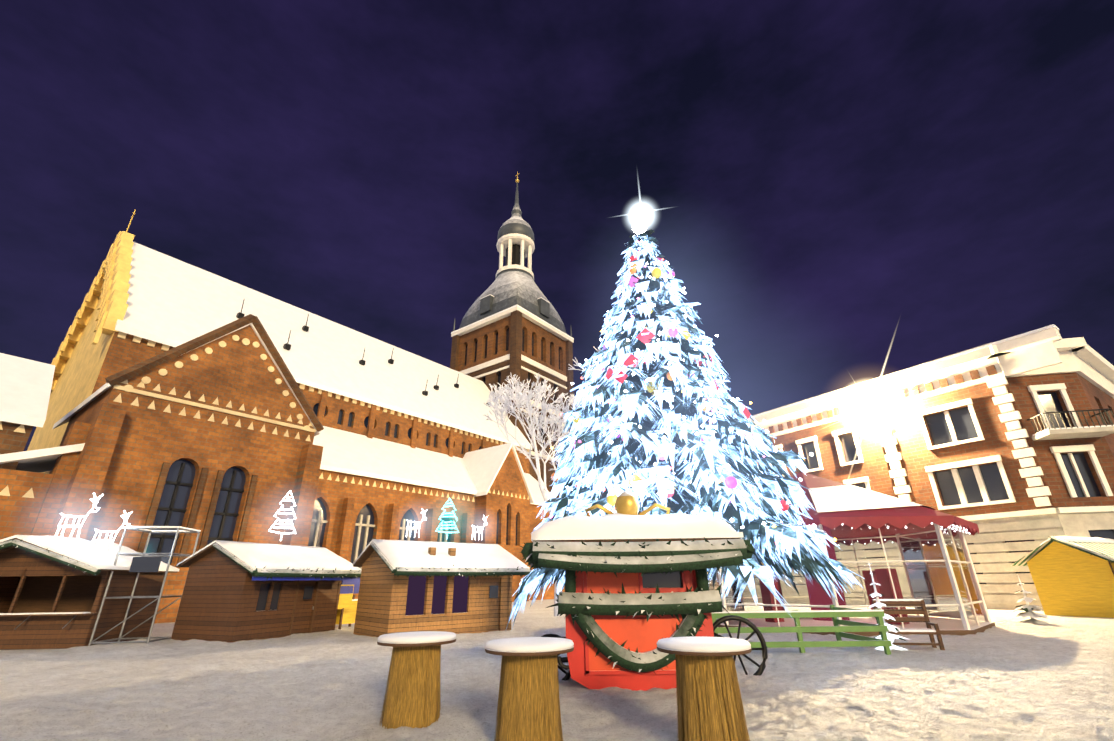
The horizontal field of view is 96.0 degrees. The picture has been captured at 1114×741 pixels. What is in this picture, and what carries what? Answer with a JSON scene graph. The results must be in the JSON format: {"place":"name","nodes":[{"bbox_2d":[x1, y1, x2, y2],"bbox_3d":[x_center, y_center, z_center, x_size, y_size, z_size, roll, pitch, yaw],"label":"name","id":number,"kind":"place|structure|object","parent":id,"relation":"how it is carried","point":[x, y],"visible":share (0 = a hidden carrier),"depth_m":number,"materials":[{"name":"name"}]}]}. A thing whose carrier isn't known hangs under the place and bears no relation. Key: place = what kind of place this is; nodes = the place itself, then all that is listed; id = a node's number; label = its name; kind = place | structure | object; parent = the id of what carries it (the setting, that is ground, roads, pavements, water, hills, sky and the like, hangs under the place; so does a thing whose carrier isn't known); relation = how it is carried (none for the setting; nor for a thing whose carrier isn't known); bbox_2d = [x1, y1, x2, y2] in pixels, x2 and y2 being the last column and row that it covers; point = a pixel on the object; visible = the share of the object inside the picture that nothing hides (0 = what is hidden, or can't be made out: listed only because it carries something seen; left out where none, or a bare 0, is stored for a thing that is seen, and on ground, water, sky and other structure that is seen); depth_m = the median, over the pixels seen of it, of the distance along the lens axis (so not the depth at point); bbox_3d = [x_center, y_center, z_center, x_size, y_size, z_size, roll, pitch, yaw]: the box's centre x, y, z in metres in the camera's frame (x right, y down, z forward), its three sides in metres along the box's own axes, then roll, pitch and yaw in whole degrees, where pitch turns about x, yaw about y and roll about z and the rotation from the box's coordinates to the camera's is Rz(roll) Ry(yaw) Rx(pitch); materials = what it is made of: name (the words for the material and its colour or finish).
{"place":"outdoors","nodes":[
{"label":"outdoors","id":0,"kind":"place"},
{"bbox_2d":[450,171,573,587],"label":"cathedral tower","id":1,"kind":"structure","parent":0,"point":[512,322],"depth_m":86.26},
{"bbox_2d":[0,599,1113,656],"bbox_3d":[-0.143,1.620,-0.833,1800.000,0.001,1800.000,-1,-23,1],"label":"ground snow","id":2,"kind":"structure","parent":0,"point":[538,608],"depth_m":24.43,"materials":[{"name":"white snow"}]},
{"bbox_2d":[0,353,54,469],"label":"building","id":3,"kind":"structure","parent":2,"relation":"on","point":[25,387],"depth_m":26.28,"materials":[{"name":"brick"}]},
{"bbox_2d":[0,493,179,649],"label":"market hut","id":4,"kind":"object","parent":2,"relation":"on","point":[52,590],"visible":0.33,"depth_m":17.34,"materials":[{"name":"brown wood"}]},
{"bbox_2d":[88,526,200,645],"bbox_3d":[-14.552,7.623,17.876,1.790,3.825,1.590,3,-23,-8],"label":"metal frame","id":5,"kind":"object","parent":2,"relation":"on","point":[145,562],"visible":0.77,"depth_m":17.55,"materials":[{"name":"metal"}]},
{"bbox_2d":[171,490,361,642],"bbox_3d":[-11.068,7.521,19.962,4.546,5.557,5.246,-10,-25,22],"label":"market hut","id":6,"kind":"object","parent":2,"relation":"on","point":[234,591],"visible":0.85,"depth_m":18.18,"materials":[{"name":"brown wood"}]},
{"bbox_2d":[0,209,564,623],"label":"cathedral","id":7,"kind":"structure","parent":2,"relation":"on","point":[212,407],"depth_m":38.95,"materials":[{"name":"brick"}]},
{"bbox_2d":[336,580,359,628],"bbox_3d":[-9.178,10.288,22.059,1.005,2.050,2.400,-10,-25,22],"label":"yellow booth","id":8,"kind":"object","parent":2,"relation":"on","point":[347,608],"visible":0.62,"depth_m":21.73,"materials":[{"name":"yellow paint"}]},
{"bbox_2d":[377,631,455,728],"bbox_3d":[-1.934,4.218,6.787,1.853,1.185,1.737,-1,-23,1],"label":"bar table","id":9,"kind":"object","parent":2,"relation":"on","point":[412,698],"visible":0.83,"depth_m":6.53,"materials":[{"name":"wood"}]},
{"bbox_2d":[352,498,531,636],"bbox_3d":[-4.623,7.746,20.286,5.922,5.251,4.641,17,-29,-36],"label":"market hut","id":10,"kind":"object","parent":2,"relation":"on","point":[417,586],"visible":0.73,"depth_m":18.81,"materials":[{"name":"brown wood"}]},
{"bbox_2d":[485,637,573,740],"bbox_3d":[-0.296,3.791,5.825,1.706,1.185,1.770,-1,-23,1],"label":"bar table","id":11,"kind":"object","parent":2,"relation":"on","point":[528,707],"visible":1,"depth_m":5.58,"materials":[{"name":"wood"}]},
{"bbox_2d":[483,347,600,615],"bbox_3d":[1.482,6.928,32.270,12.985,15.960,13.301,-1,-23,1],"label":"snowy bare tree","id":12,"kind":"object","parent":2,"relation":"on","point":[518,397],"visible":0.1,"depth_m":32.78,"materials":[{"name":"white plant"}]},
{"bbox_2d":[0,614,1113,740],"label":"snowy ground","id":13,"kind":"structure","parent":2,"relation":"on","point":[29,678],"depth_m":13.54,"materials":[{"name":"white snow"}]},
{"bbox_2d":[520,490,767,690],"bbox_3d":[1.697,4.187,9.817,4.828,3.603,3.161,-1,-23,1],"label":"market cart","id":14,"kind":"object","parent":2,"relation":"on","point":[637,586],"visible":0.9,"depth_m":8.77,"materials":[{"name":"paint"}]},
{"bbox_2d":[505,215,864,630],"bbox_3d":[3.160,0.870,16.382,9.237,14.705,8.823,-21,-30,39],"label":"christmas tree","id":15,"kind":"object","parent":2,"relation":"on","point":[655,417],"depth_m":13.85,"materials":[{"name":"white plant"}]},
{"bbox_2d":[656,636,751,740],"bbox_3d":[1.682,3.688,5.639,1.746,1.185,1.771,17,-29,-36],"label":"bar table","id":16,"kind":"object","parent":2,"relation":"on","point":[709,702],"visible":1,"depth_m":5.42,"materials":[{"name":"wood"},{"name":"snow"}]},
{"bbox_2d":[711,605,891,654],"bbox_3d":[6.141,7.105,13.747,4.400,1.100,2.540,-1,-23,1],"label":"green fence","id":17,"kind":"object","parent":2,"relation":"on","point":[834,612],"visible":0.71,"depth_m":12.66,"materials":[{"name":"paint"}]},
{"bbox_2d":[709,468,994,636],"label":"pavilion","id":18,"kind":"structure","parent":2,"relation":"on","point":[939,570],"depth_m":19.92,"materials":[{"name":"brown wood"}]},
{"bbox_2d":[868,561,909,650],"bbox_3d":[8.681,6.378,13.496,1.052,2.313,1.114,-10,-25,21],"label":"fir tree","id":19,"kind":"object","parent":2,"relation":"on","point":[891,637],"visible":0.6,"depth_m":13.23,"materials":[{"name":"white plant"}]},
{"bbox_2d":[872,599,944,649],"bbox_3d":[9.538,6.936,13.663,1.300,1.280,0.550,-6,-23,12],"label":"wooden bench","id":20,"kind":"object","parent":2,"relation":"on","point":[930,631],"visible":0.6,"depth_m":13.85,"materials":[{"name":"brown wood"}]},
{"bbox_2d":[742,324,1113,610],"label":"corner building","id":21,"kind":"structure","parent":2,"relation":"on","point":[1006,445],"depth_m":32.43,"materials":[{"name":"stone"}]},
{"bbox_2d":[1013,574,1049,623],"bbox_3d":[19.108,9.421,20.377,1.448,2.098,1.320,13,-26,-29],"label":"fir","id":22,"kind":"object","parent":2,"relation":"on","point":[1027,607],"visible":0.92,"depth_m":20.22,"materials":[{"name":"white plant"}]},
{"bbox_2d":[1011,536,1113,617],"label":"yellow stall","id":23,"kind":"object","parent":2,"relation":"on","point":[1072,576],"visible":1,"depth_m":24.76,"materials":[{"name":"paint"}]},
{"bbox_2d":[0,0,1113,450],"label":"sky","id":24,"kind":"structure","parent":0,"point":[846,193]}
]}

